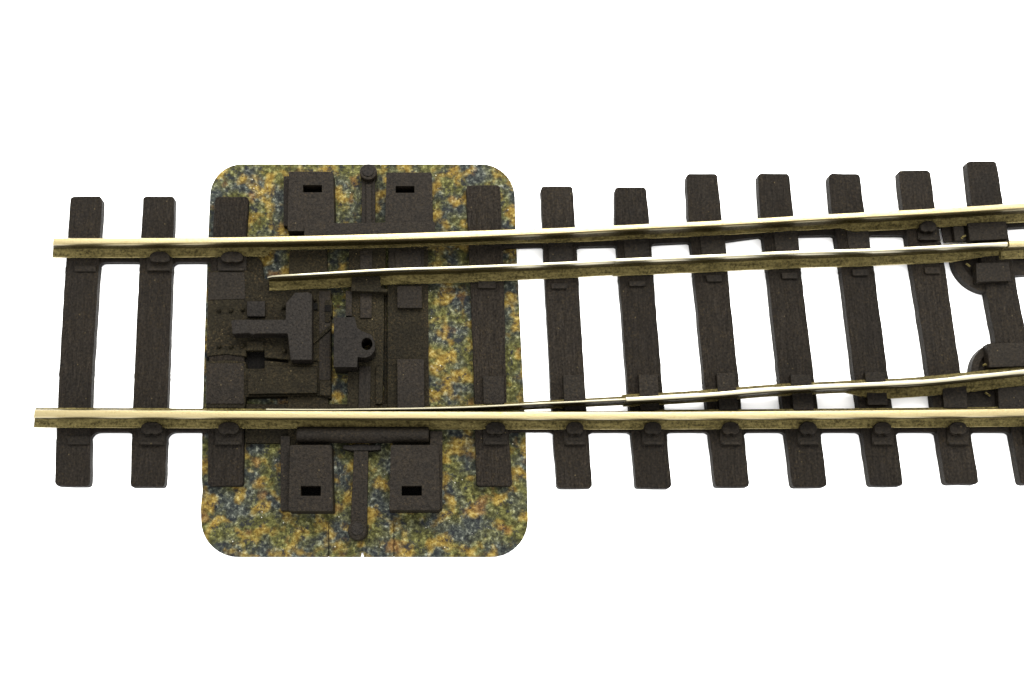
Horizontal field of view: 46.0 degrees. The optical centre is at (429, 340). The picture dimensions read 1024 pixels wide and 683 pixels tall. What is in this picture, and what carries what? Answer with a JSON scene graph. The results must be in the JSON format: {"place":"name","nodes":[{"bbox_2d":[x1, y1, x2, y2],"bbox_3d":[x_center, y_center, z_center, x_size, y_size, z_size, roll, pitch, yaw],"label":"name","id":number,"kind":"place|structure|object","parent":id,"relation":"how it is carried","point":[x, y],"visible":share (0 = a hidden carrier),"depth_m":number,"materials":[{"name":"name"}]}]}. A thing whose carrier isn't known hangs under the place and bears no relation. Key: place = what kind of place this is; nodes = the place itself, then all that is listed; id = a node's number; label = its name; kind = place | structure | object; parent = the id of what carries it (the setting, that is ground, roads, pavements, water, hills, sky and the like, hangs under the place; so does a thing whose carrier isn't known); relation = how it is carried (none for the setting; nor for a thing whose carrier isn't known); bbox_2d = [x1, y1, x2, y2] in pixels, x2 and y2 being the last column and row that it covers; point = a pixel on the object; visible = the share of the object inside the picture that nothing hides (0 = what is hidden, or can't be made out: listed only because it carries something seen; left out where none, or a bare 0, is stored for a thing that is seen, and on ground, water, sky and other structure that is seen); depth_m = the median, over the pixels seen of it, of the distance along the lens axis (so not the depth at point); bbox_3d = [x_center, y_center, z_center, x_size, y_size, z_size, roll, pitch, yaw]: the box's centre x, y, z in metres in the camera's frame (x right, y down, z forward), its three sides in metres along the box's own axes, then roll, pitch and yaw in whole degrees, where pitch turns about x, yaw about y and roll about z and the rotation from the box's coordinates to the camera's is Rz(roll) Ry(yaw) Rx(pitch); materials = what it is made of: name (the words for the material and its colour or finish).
{"place":"outdoors","nodes":[
{"label":"outdoors","id":0,"kind":"place"},
{"bbox_2d":[0,0,1023,682],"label":"ground","id":1,"kind":"structure","parent":0,"point":[612,574],"depth_m":12.03,"materials":[{"name":"white paper"}]},
{"bbox_2d":[34,161,1023,556],"bbox_3d":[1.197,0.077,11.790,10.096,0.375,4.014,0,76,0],"label":"model railway turnout","id":2,"kind":"object","parent":1,"relation":"on","point":[362,373],"visible":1,"depth_m":11.85,"materials":[{"name":"plastic"}]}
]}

